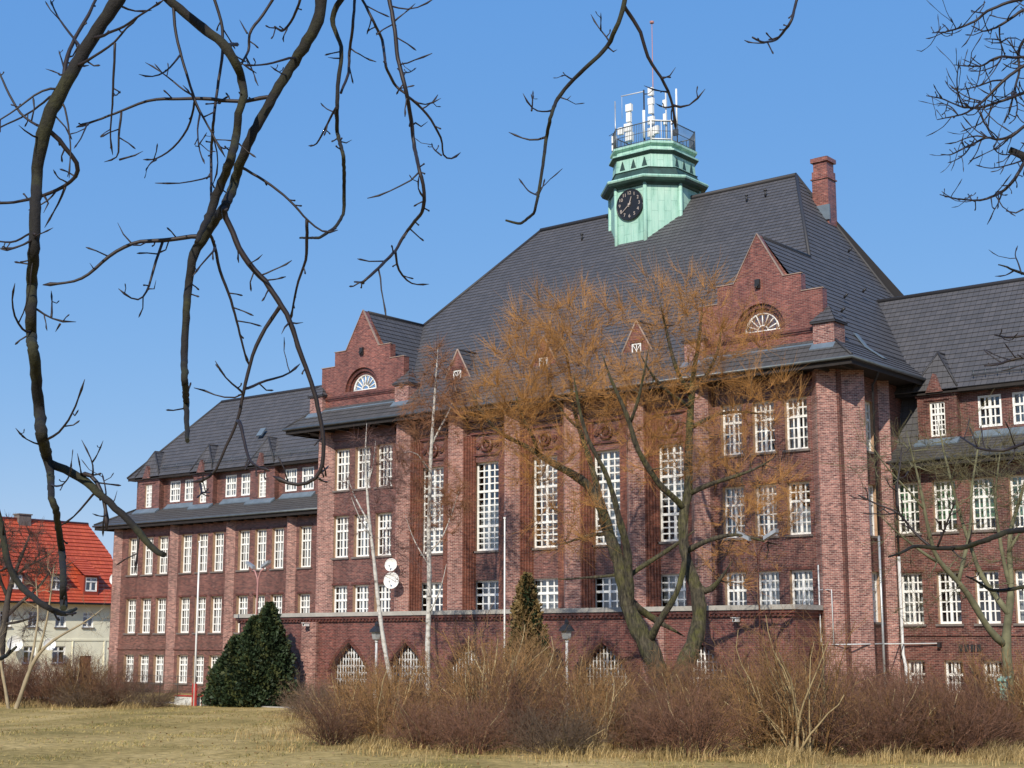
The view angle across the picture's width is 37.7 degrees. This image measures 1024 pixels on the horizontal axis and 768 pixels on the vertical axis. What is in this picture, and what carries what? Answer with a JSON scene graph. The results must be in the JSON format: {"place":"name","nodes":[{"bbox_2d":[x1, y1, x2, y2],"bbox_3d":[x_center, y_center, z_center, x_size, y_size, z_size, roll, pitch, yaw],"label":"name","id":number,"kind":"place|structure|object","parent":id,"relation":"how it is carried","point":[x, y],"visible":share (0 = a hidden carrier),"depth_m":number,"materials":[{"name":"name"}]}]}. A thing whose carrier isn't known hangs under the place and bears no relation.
{"place":"outdoors","nodes":[
{"label":"outdoors","id":0,"kind":"place"},
{"bbox_2d":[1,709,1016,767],"bbox_3d":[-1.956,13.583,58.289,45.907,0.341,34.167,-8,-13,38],"label":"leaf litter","id":1,"kind":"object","parent":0,"point":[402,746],"visible":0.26,"depth_m":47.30,"materials":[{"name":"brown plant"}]},
{"bbox_2d":[0,689,1023,767],"bbox_3d":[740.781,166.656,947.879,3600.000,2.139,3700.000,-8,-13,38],"label":"lawn","id":2,"kind":"structure","parent":0,"point":[159,749],"depth_m":49.95,"materials":[{"name":"beige plant"}]},
{"bbox_2d":[0,645,54,704],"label":"bare shrub","id":3,"kind":"object","parent":2,"relation":"on","point":[2,699],"visible":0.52,"depth_m":86.23,"materials":[{"name":"plant"}]},
{"bbox_2d":[0,512,79,664],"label":"bare tree","id":4,"kind":"object","parent":2,"relation":"on","point":[7,611],"visible":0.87,"depth_m":95.31,"materials":[{"name":"brown plant"}]},
{"bbox_2d":[0,649,98,705],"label":"bare shrub","id":5,"kind":"object","parent":2,"relation":"on","point":[37,693],"visible":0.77,"depth_m":85.42,"materials":[{"name":"plant"}]},
{"bbox_2d":[0,513,112,684],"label":"apartment house","id":6,"kind":"structure","parent":2,"relation":"on","point":[90,583],"depth_m":128.50,"materials":[{"name":"red tile"}]},
{"bbox_2d":[0,545,117,708],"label":"bare sapling","id":7,"kind":"object","parent":2,"relation":"on","point":[32,662],"visible":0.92,"depth_m":82.65,"materials":[{"name":"beige plant"}]},
{"bbox_2d":[42,677,122,707],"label":"bare shrub","id":8,"kind":"object","parent":2,"relation":"on","point":[77,698],"visible":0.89,"depth_m":83.44,"materials":[{"name":"plant"}]},
{"bbox_2d":[32,641,134,698],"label":"bare shrub","id":9,"kind":"object","parent":2,"relation":"on","point":[90,660],"visible":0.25,"depth_m":88.56,"materials":[{"name":"plant"}]},
{"bbox_2d":[35,645,144,705],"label":"bare shrub","id":10,"kind":"object","parent":2,"relation":"on","point":[83,672],"visible":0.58,"depth_m":85.03,"materials":[{"name":"plant"}]},
{"bbox_2d":[73,653,162,706],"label":"bare shrub","id":11,"kind":"object","parent":2,"relation":"on","point":[113,695],"visible":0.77,"depth_m":84.18,"materials":[{"name":"plant"}]},
{"bbox_2d":[116,672,187,707],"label":"bare shrub","id":12,"kind":"object","parent":2,"relation":"on","point":[161,700],"visible":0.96,"depth_m":83.70,"materials":[{"name":"plant"}]},
{"bbox_2d":[191,541,200,705],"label":"flagpole","id":13,"kind":"object","parent":2,"relation":"on","point":[194,695],"visible":0.81,"depth_m":85.41,"materials":[{"name":"white metal"}]},
{"bbox_2d":[197,601,298,707],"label":"conifer tree","id":14,"kind":"object","parent":2,"relation":"on","point":[253,664],"visible":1,"depth_m":84.34,"materials":[{"name":"green plant"}]},
{"bbox_2d":[264,670,365,718],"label":"bare shrub","id":15,"kind":"object","parent":2,"relation":"on","point":[310,692],"visible":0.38,"depth_m":69.71,"materials":[{"name":"plant"}]},
{"bbox_2d":[281,686,398,745],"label":"bare shrub","id":16,"kind":"object","parent":2,"relation":"on","point":[329,726],"visible":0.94,"depth_m":51.63,"materials":[{"name":"plant"}]},
{"bbox_2d":[289,641,429,737],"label":"bare shrub","id":17,"kind":"object","parent":2,"relation":"on","point":[346,691],"visible":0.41,"depth_m":57.25,"materials":[{"name":"plant"}]},
{"bbox_2d":[332,422,436,692],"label":"birch tree","id":18,"kind":"object","parent":2,"relation":"on","point":[369,532],"visible":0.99,"depth_m":71.89,"materials":[{"name":"white plant"}]},
{"bbox_2d":[321,633,460,742],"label":"bare shrub","id":19,"kind":"object","parent":2,"relation":"on","point":[377,688],"visible":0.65,"depth_m":52.15,"materials":[{"name":"plant"}]},
{"bbox_2d":[0,0,797,660],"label":"chestnut tree","id":20,"kind":"object","parent":2,"relation":"on","point":[62,88],"visible":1,"depth_m":9.36,"materials":[{"name":"brown plant"}]},
{"bbox_2d":[364,686,487,749],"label":"bare shrub","id":21,"kind":"object","parent":2,"relation":"on","point":[415,723],"visible":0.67,"depth_m":48.92,"materials":[{"name":"plant"}]},
{"bbox_2d":[363,651,489,727],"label":"bare shrub","id":22,"kind":"object","parent":2,"relation":"on","point":[408,671],"visible":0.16,"depth_m":60.16,"materials":[{"name":"plant"}]},
{"bbox_2d":[387,331,487,706],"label":"birch tree","id":23,"kind":"object","parent":2,"relation":"on","point":[454,396],"visible":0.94,"depth_m":73.41,"materials":[{"name":"white plant"}]},
{"bbox_2d":[410,684,530,756],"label":"bare shrub","id":24,"kind":"object","parent":2,"relation":"on","point":[475,733],"visible":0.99,"depth_m":47.04,"materials":[{"name":"plant"}]},
{"bbox_2d":[381,605,585,745],"bbox_3d":[-1.032,10.424,51.510,6.959,5.659,6.480,1,-10,-6],"label":"bare shrub","id":25,"kind":"object","parent":2,"relation":"on","point":[484,668],"visible":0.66,"depth_m":50.97,"materials":[{"name":"plant"}]},
{"bbox_2d":[388,602,595,738],"bbox_3d":[-1.180,10.858,55.801,8.073,5.878,8.273,9,-13,-41],"label":"bare shrub","id":26,"kind":"object","parent":2,"relation":"on","point":[482,657],"visible":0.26,"depth_m":55.72,"materials":[{"name":"plant"}]},
{"bbox_2d":[453,628,595,725],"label":"bare shrub","id":27,"kind":"object","parent":2,"relation":"on","point":[549,654],"visible":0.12,"depth_m":60.34,"materials":[{"name":"plant"}]},
{"bbox_2d":[498,572,553,689],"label":"thuja tree","id":28,"kind":"object","parent":2,"relation":"on","point":[526,594],"visible":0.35,"depth_m":70.46,"materials":[{"name":"green plant"}]},
{"bbox_2d":[458,644,600,748],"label":"bare shrub","id":29,"kind":"object","parent":2,"relation":"on","point":[515,698],"visible":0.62,"depth_m":49.73,"materials":[{"name":"plant"}]},
{"bbox_2d":[488,691,623,757],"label":"bare shrub","id":30,"kind":"object","parent":2,"relation":"on","point":[584,731],"visible":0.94,"depth_m":46.83,"materials":[{"name":"plant"}]},
{"bbox_2d":[92,120,1023,715],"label":"school building","id":31,"kind":"structure","parent":2,"relation":"on","point":[860,332],"depth_m":81.47,"materials":[{"name":"brick"}]},
{"bbox_2d":[152,596,166,634],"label":"window","id":32,"kind":"structure","parent":31,"relation":"in","point":[163,598],"depth_m":109.51,"materials":[{"name":"white paint"}]},
{"bbox_2d":[178,532,192,574],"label":"window","id":33,"kind":"structure","parent":31,"relation":"in","point":[189,537],"depth_m":108.60,"materials":[{"name":"white paint"}]},
{"bbox_2d":[194,531,208,573],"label":"window","id":34,"kind":"structure","parent":31,"relation":"in","point":[204,553],"depth_m":107.47,"materials":[{"name":"white paint"}]},
{"bbox_2d":[207,594,222,633],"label":"window","id":35,"kind":"structure","parent":31,"relation":"in","point":[218,603],"depth_m":105.67,"materials":[{"name":"white paint"}]},
{"bbox_2d":[210,530,224,572],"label":"window","id":36,"kind":"structure","parent":31,"relation":"in","point":[220,552],"depth_m":106.40,"materials":[{"name":"white paint"}]},
{"bbox_2d":[235,528,250,571],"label":"window","id":37,"kind":"structure","parent":31,"relation":"in","point":[246,537],"depth_m":104.70,"materials":[{"name":"white paint"}]},
{"bbox_2d":[252,527,267,570],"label":"window","id":38,"kind":"structure","parent":31,"relation":"in","point":[263,530],"depth_m":103.68,"materials":[{"name":"white paint"}]},
{"bbox_2d":[269,525,284,569],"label":"window","id":39,"kind":"structure","parent":31,"relation":"in","point":[279,559],"depth_m":102.52,"materials":[{"name":"white paint"}]},
{"bbox_2d":[296,523,312,568],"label":"window","id":40,"kind":"structure","parent":31,"relation":"in","point":[308,529],"depth_m":100.83,"materials":[{"name":"white paint"}]},
{"bbox_2d":[331,513,349,559],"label":"window","id":41,"kind":"structure","parent":31,"relation":"in","point":[343,548],"depth_m":90.96,"materials":[{"name":"white paint"}]},
{"bbox_2d":[332,583,348,611],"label":"window","id":42,"kind":"structure","parent":31,"relation":"in","point":[342,606],"depth_m":90.40,"materials":[{"name":"white paint"}]},
{"bbox_2d":[332,446,350,492],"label":"window","id":43,"kind":"structure","parent":31,"relation":"in","point":[345,453],"depth_m":91.79,"materials":[{"name":"white paint"}]},
{"bbox_2d":[351,582,369,611],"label":"window","id":44,"kind":"structure","parent":31,"relation":"in","point":[363,601],"depth_m":89.36,"materials":[{"name":"white paint"}]},
{"bbox_2d":[351,511,370,558],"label":"window","id":45,"kind":"structure","parent":31,"relation":"in","point":[364,543],"depth_m":89.97,"materials":[{"name":"white paint"}]},
{"bbox_2d":[353,444,371,490],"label":"window","id":46,"kind":"structure","parent":31,"relation":"in","point":[363,484],"depth_m":90.76,"materials":[{"name":"white paint"}]},
{"bbox_2d":[374,510,392,557],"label":"window","id":47,"kind":"structure","parent":31,"relation":"in","point":[386,517],"depth_m":88.83,"materials":[{"name":"white paint"}]},
{"bbox_2d":[419,467,443,555],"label":"window","id":48,"kind":"structure","parent":31,"relation":"in","point":[437,480],"depth_m":86.62,"materials":[{"name":"white paint"}]},
{"bbox_2d":[422,582,442,610],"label":"window","id":49,"kind":"structure","parent":31,"relation":"in","point":[435,586],"depth_m":85.77,"materials":[{"name":"white paint"}]},
{"bbox_2d":[473,461,498,552],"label":"window","id":50,"kind":"structure","parent":31,"relation":"in","point":[489,511],"depth_m":84.09,"materials":[{"name":"white paint"}]},
{"bbox_2d":[476,580,498,609],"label":"window","id":51,"kind":"structure","parent":31,"relation":"in","point":[489,587],"depth_m":83.23,"materials":[{"name":"white paint"}]},
{"bbox_2d":[530,455,557,549],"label":"window","id":52,"kind":"structure","parent":31,"relation":"in","point":[541,484],"depth_m":81.58,"materials":[{"name":"white paint"}]},
{"bbox_2d":[534,578,557,608],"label":"window","id":53,"kind":"structure","parent":31,"relation":"in","point":[547,589],"depth_m":80.73,"materials":[{"name":"white paint"}]},
{"bbox_2d":[592,449,620,546],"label":"window","id":54,"kind":"structure","parent":31,"relation":"in","point":[608,455],"depth_m":79.09,"materials":[{"name":"white paint"}]},
{"bbox_2d":[595,577,618,607],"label":"window","id":55,"kind":"structure","parent":31,"relation":"in","point":[610,591],"depth_m":78.13,"materials":[{"name":"white paint"}]},
{"bbox_2d":[618,103,633,143],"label":"aerial mast","id":56,"kind":"object","parent":31,"relation":"on","point":[628,108],"visible":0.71,"depth_m":94.18,"materials":[{"name":"white metal"}]},
{"bbox_2d":[658,443,683,543],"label":"window","id":57,"kind":"structure","parent":31,"relation":"in","point":[676,488],"depth_m":76.51,"materials":[{"name":"white paint"}]},
{"bbox_2d":[661,574,685,606],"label":"window","id":58,"kind":"structure","parent":31,"relation":"in","point":[670,580],"depth_m":75.85,"materials":[{"name":"white paint"}]},
{"bbox_2d":[718,400,744,457],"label":"window","id":59,"kind":"structure","parent":31,"relation":"in","point":[737,419],"depth_m":74.64,"materials":[{"name":"white paint"}]},
{"bbox_2d":[720,483,745,540],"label":"window","id":60,"kind":"structure","parent":31,"relation":"in","point":[731,494],"depth_m":74.06,"materials":[{"name":"white paint"}]},
{"bbox_2d":[722,569,747,604],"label":"window","id":61,"kind":"structure","parent":31,"relation":"in","point":[738,590],"depth_m":73.31,"materials":[{"name":"white paint"}]},
{"bbox_2d":[749,397,775,455],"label":"window","id":62,"kind":"structure","parent":31,"relation":"in","point":[766,440],"depth_m":73.52,"materials":[{"name":"white paint"}]},
{"bbox_2d":[752,480,779,538],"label":"window","id":63,"kind":"structure","parent":31,"relation":"in","point":[769,524],"depth_m":72.88,"materials":[{"name":"white paint"}]},
{"bbox_2d":[754,568,780,604],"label":"window","id":64,"kind":"structure","parent":31,"relation":"in","point":[771,589],"depth_m":72.27,"materials":[{"name":"white paint"}]},
{"bbox_2d":[781,393,809,452],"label":"window","id":65,"kind":"structure","parent":31,"relation":"in","point":[795,446],"depth_m":72.43,"materials":[{"name":"white paint"}]},
{"bbox_2d":[784,478,812,537],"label":"window","id":66,"kind":"structure","parent":31,"relation":"in","point":[806,529],"depth_m":71.71,"materials":[{"name":"white paint"}]},
{"bbox_2d":[787,567,814,604],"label":"window","id":67,"kind":"structure","parent":31,"relation":"in","point":[804,578],"depth_m":71.15,"materials":[{"name":"white paint"}]},
{"bbox_2d":[893,479,921,535],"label":"window","id":68,"kind":"structure","parent":31,"relation":"in","point":[909,508],"depth_m":74.15,"materials":[{"name":"white paint"}]},
{"bbox_2d":[897,569,926,626],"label":"window","id":69,"kind":"structure","parent":31,"relation":"in","point":[904,585],"depth_m":73.40,"materials":[{"name":"white paint"}]},
{"bbox_2d":[929,476,959,534],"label":"window","id":70,"kind":"structure","parent":31,"relation":"in","point":[944,512],"depth_m":72.97,"materials":[{"name":"white paint"}]},
{"bbox_2d":[933,568,963,625],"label":"window","id":71,"kind":"structure","parent":31,"relation":"in","point":[953,623],"depth_m":72.10,"materials":[{"name":"white paint"}]},
{"bbox_2d":[967,474,996,532],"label":"window","id":72,"kind":"structure","parent":31,"relation":"in","point":[979,506],"depth_m":71.78,"materials":[{"name":"white paint"}]},
{"bbox_2d":[971,567,1002,625],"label":"window","id":73,"kind":"structure","parent":31,"relation":"in","point":[995,569],"depth_m":70.90,"materials":[{"name":"white paint"}]},
{"bbox_2d":[978,394,1002,427],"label":"window","id":74,"kind":"structure","parent":31,"relation":"in","point":[990,406],"depth_m":73.25,"materials":[{"name":"white paint"}]},
{"bbox_2d":[1005,471,1023,527],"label":"window","id":75,"kind":"structure","parent":31,"relation":"in","point":[1021,508],"depth_m":70.77,"materials":[{"name":"white paint"}]},
{"bbox_2d":[1012,392,1023,423],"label":"window","id":76,"kind":"structure","parent":31,"relation":"in","point":[1018,408],"depth_m":72.50,"materials":[{"name":"white paint"}]},
{"bbox_2d":[1013,566,1023,625],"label":"window","id":77,"kind":"structure","parent":31,"relation":"in","point":[1020,603],"depth_m":70.07,"materials":[{"name":"white paint"}]},
{"bbox_2d":[525,626,654,733],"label":"bare shrub","id":78,"kind":"object","parent":2,"relation":"on","point":[593,677],"visible":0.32,"depth_m":56.94,"materials":[{"name":"plant"}]},
{"bbox_2d":[525,646,663,749],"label":"bare shrub","id":79,"kind":"object","parent":2,"relation":"on","point":[608,715],"visible":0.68,"depth_m":49.80,"materials":[{"name":"plant"}]},
{"bbox_2d":[441,248,816,715],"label":"willow tree","id":80,"kind":"object","parent":2,"relation":"on","point":[632,609],"visible":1,"depth_m":65.81,"materials":[{"name":"brown plant"}]},
{"bbox_2d":[594,687,716,753],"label":"bare shrub","id":81,"kind":"object","parent":2,"relation":"on","point":[635,739],"visible":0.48,"depth_m":48.22,"materials":[{"name":"plant"}]},
{"bbox_2d":[596,656,726,731],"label":"bare shrub","id":82,"kind":"object","parent":2,"relation":"on","point":[646,680],"visible":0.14,"depth_m":57.47,"materials":[{"name":"plant"}]},
{"bbox_2d":[599,638,750,748],"bbox_3d":[6.003,10.999,52.114,5.738,4.312,5.045,-4,-10,20],"label":"bare shrub","id":83,"kind":"object","parent":2,"relation":"on","point":[677,679],"visible":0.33,"depth_m":51.71,"materials":[{"name":"plant"}]},
{"bbox_2d":[618,644,743,705],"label":"bare shrub","id":84,"kind":"object","parent":2,"relation":"on","point":[688,668],"visible":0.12,"depth_m":59.92,"materials":[{"name":"plant"}]},
{"bbox_2d":[604,668,781,760],"bbox_3d":[5.632,10.494,47.064,5.927,3.339,5.187,6,-11,-30],"label":"bare shrub","id":85,"kind":"object","parent":2,"relation":"on","point":[701,737],"visible":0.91,"depth_m":46.41,"materials":[{"name":"plant"}]},
{"bbox_2d":[659,634,793,733],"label":"bare shrub","id":86,"kind":"object","parent":2,"relation":"on","point":[700,670],"visible":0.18,"depth_m":57.83,"materials":[{"name":"plant"}]},
{"bbox_2d":[736,528,778,674],"bbox_3d":[10.415,10.259,62.962,1.900,8.260,0.260,-8,-13,38],"label":"street lamp","id":87,"kind":"object","parent":2,"relation":"on","point":[767,536],"visible":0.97,"depth_m":63.24,"materials":[{"name":"galvanised steel"},{"name":"lamp glass"}]},
{"bbox_2d":[689,624,847,754],"bbox_3d":[8.381,10.226,49.013,5.432,4.672,5.301,2,-10,-9],"label":"bare shrub","id":88,"kind":"object","parent":2,"relation":"on","point":[729,689],"visible":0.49,"depth_m":48.34,"materials":[{"name":"plant"}]},
{"bbox_2d":[687,642,863,737],"bbox_3d":[9.881,11.790,55.750,7.065,4.467,7.398,2,-10,-12],"label":"bare shrub","id":89,"kind":"object","parent":2,"relation":"on","point":[733,670],"visible":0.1,"depth_m":55.59,"materials":[{"name":"plant"}]},
{"bbox_2d":[701,592,904,756],"bbox_3d":[9.407,9.631,47.190,6.436,6.106,5.993,0,-10,0],"label":"bare shrub","id":90,"kind":"object","parent":2,"relation":"on","point":[796,713],"visible":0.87,"depth_m":46.70,"materials":[{"name":"plant"}]},
{"bbox_2d":[734,647,887,748],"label":"bare shrub","id":91,"kind":"object","parent":2,"relation":"on","point":[849,670],"visible":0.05,"depth_m":53.55,"materials":[{"name":"plant"}]},
{"bbox_2d":[778,659,953,747],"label":"bare shrub","id":92,"kind":"object","parent":2,"relation":"on","point":[870,681],"visible":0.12,"depth_m":51.33,"materials":[{"name":"plant"}]},
{"bbox_2d":[773,675,963,758],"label":"bare shrub","id":93,"kind":"object","parent":2,"relation":"on","point":[897,731],"visible":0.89,"depth_m":45.76,"materials":[{"name":"plant"}]},
{"bbox_2d":[824,644,951,713],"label":"bare shrub","id":94,"kind":"object","parent":2,"relation":"on","point":[874,672],"visible":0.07,"depth_m":55.39,"materials":[{"name":"plant"}]},
{"bbox_2d":[844,666,967,755],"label":"bare shrub","id":95,"kind":"object","parent":2,"relation":"on","point":[930,715],"visible":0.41,"depth_m":47.16,"materials":[{"name":"plant"}]},
{"bbox_2d":[828,655,998,749],"bbox_3d":[13.076,10.863,50.029,6.253,3.816,5.472,5,-11,-27],"label":"bare shrub","id":96,"kind":"object","parent":2,"relation":"on","point":[888,687],"visible":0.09,"depth_m":49.32,"materials":[{"name":"plant"}]},
{"bbox_2d":[819,392,1023,744],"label":"bare tree","id":97,"kind":"object","parent":2,"relation":"on","point":[1007,610],"visible":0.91,"depth_m":51.63,"materials":[{"name":"brown plant"}]},
{"bbox_2d":[854,656,1017,734],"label":"bare shrub","id":98,"kind":"object","parent":2,"relation":"on","point":[900,677],"visible":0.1,"depth_m":52.55,"materials":[{"name":"plant"}]},
{"bbox_2d":[849,0,1023,600],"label":"chestnut tree","id":99,"kind":"object","parent":2,"relation":"on","point":[1017,153],"visible":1,"depth_m":13.47,"materials":[{"name":"brown plant"}]},
{"bbox_2d":[865,660,1023,756],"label":"bare shrub","id":100,"kind":"object","parent":2,"relation":"on","point":[957,743],"visible":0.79,"depth_m":46.91,"materials":[{"name":"plant"}]},
{"bbox_2d":[875,668,1022,745],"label":"bare shrub","id":101,"kind":"object","parent":2,"relation":"on","point":[966,694],"visible":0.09,"depth_m":50.59,"materials":[{"name":"plant"}]},
{"bbox_2d":[900,627,1023,746],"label":"bare shrub","id":102,"kind":"object","parent":2,"relation":"on","point":[975,675],"visible":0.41,"depth_m":50.30,"materials":[{"name":"plant"}]},
{"bbox_2d":[943,689,1023,746],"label":"bare shrub","id":103,"kind":"object","parent":2,"relation":"on","point":[1012,736],"visible":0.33,"depth_m":48.55,"materials":[{"name":"plant"}]},
{"bbox_2d":[957,634,1023,738],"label":"bare shrub","id":104,"kind":"object","parent":2,"relation":"on","point":[1018,685],"visible":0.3,"depth_m":50.54,"materials":[{"name":"plant"}]},
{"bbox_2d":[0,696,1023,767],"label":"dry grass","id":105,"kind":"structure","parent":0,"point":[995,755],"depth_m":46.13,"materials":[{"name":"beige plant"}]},
{"bbox_2d":[0,0,1023,558],"label":"sky","id":106,"kind":"structure","parent":0,"point":[847,81],"materials":[{"name":"blue"}]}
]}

